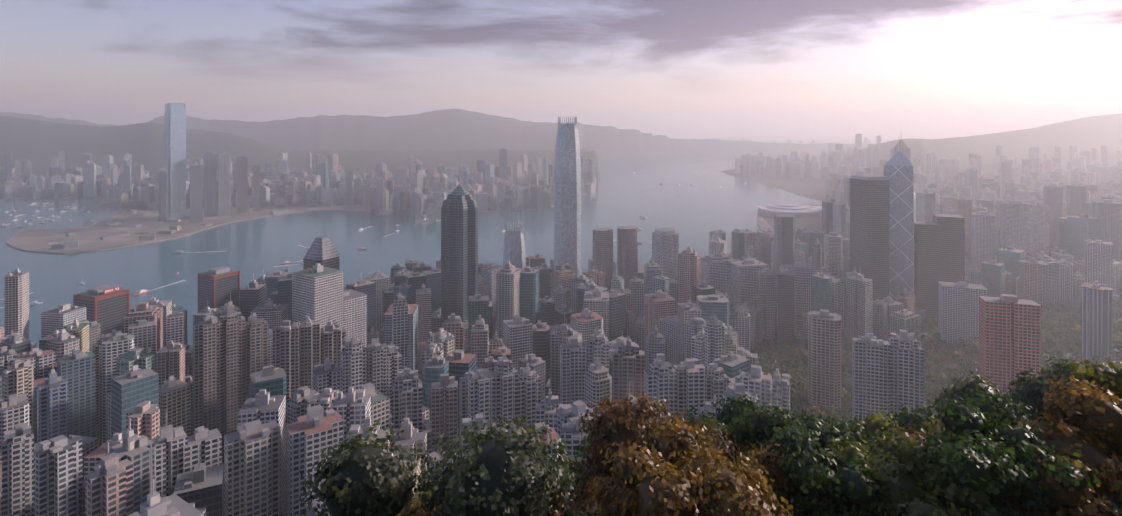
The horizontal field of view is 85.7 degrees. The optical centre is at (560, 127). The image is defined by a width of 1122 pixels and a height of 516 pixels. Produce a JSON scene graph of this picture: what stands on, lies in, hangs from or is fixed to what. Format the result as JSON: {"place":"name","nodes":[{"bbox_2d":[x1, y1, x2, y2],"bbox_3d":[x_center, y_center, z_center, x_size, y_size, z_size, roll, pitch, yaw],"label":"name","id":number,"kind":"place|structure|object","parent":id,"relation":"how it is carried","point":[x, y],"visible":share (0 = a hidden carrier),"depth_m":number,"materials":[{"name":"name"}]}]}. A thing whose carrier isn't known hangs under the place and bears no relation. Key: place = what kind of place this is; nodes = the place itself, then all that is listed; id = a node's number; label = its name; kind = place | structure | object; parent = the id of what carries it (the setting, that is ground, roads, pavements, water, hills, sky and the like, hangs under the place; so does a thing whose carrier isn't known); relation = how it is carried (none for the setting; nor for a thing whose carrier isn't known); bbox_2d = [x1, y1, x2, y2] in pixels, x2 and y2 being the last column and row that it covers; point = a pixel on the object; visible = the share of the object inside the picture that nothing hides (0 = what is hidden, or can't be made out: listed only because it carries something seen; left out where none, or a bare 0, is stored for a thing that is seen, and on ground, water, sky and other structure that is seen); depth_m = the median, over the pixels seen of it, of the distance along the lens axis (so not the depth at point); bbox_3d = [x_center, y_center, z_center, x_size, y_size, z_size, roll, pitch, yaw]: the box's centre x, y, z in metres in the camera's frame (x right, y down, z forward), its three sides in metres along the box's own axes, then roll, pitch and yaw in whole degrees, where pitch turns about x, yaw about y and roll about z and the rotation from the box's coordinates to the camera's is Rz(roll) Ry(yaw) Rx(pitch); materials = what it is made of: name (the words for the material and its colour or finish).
{"place":"outdoors","nodes":[
{"label":"outdoors","id":0,"kind":"place"},
{"bbox_2d":[6,198,553,253],"bbox_3d":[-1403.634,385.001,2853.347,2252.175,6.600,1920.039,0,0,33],"label":"land","id":1,"kind":"structure","parent":0,"point":[92,230],"depth_m":2266.33,"materials":[{"name":"brown soil"}]},
{"bbox_2d":[0,131,971,346],"bbox_3d":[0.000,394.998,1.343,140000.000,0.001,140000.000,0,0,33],"label":"water","id":2,"kind":"structure","parent":0,"point":[347,262],"depth_m":2105.73,"materials":[{"name":"liquid"}]},
{"bbox_2d":[0,172,821,307],"bbox_3d":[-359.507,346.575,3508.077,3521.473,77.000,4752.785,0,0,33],"label":"harbour objects","id":3,"kind":"object","parent":2,"relation":"on","point":[769,212],"visible":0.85,"depth_m":2465.78,"materials":[{"name":"white"}]},
{"bbox_2d":[0,108,1121,422],"bbox_3d":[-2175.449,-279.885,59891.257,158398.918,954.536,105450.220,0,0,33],"label":"ground","id":4,"kind":"structure","parent":0,"point":[488,152],"depth_m":4669.46,"materials":[{"name":"grey"}]},
{"bbox_2d":[0,135,1121,515],"bbox_3d":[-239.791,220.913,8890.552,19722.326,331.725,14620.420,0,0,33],"label":"city buildings","id":5,"kind":"structure","parent":4,"relation":"on","point":[136,451],"depth_m":571.80,"materials":[{"name":"grey concrete"}]},
{"bbox_2d":[73,103,1121,334],"bbox_3d":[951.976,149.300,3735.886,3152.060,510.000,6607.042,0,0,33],"label":"skyscrapers","id":6,"kind":"structure","parent":4,"relation":"on","point":[449,249],"depth_m":1199.08,"materials":[{"name":"grey glass"}]},
{"bbox_2d":[299,356,1121,515],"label":"trees","id":7,"kind":"object","parent":4,"relation":"on","point":[586,479],"depth_m":27.96,"materials":[{"name":"green plant"}]},
{"bbox_2d":[751,295,1121,425],"bbox_3d":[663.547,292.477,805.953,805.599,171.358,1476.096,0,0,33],"label":"apartment buildings","id":8,"kind":"structure","parent":4,"relation":"on","point":[848,384],"depth_m":864.80,"materials":[{"name":"grey concrete"}]},
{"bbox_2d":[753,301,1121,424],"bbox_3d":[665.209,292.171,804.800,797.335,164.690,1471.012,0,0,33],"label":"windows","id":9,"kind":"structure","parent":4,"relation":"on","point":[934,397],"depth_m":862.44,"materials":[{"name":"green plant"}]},
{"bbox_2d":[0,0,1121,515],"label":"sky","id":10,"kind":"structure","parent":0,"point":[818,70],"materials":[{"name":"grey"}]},
{"bbox_2d":[581,204,821,275],"bbox_3d":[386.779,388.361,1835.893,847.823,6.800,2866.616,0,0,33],"label":"waterfront ground","id":11,"kind":"structure","parent":0,"point":[758,217],"depth_m":2379.05,"materials":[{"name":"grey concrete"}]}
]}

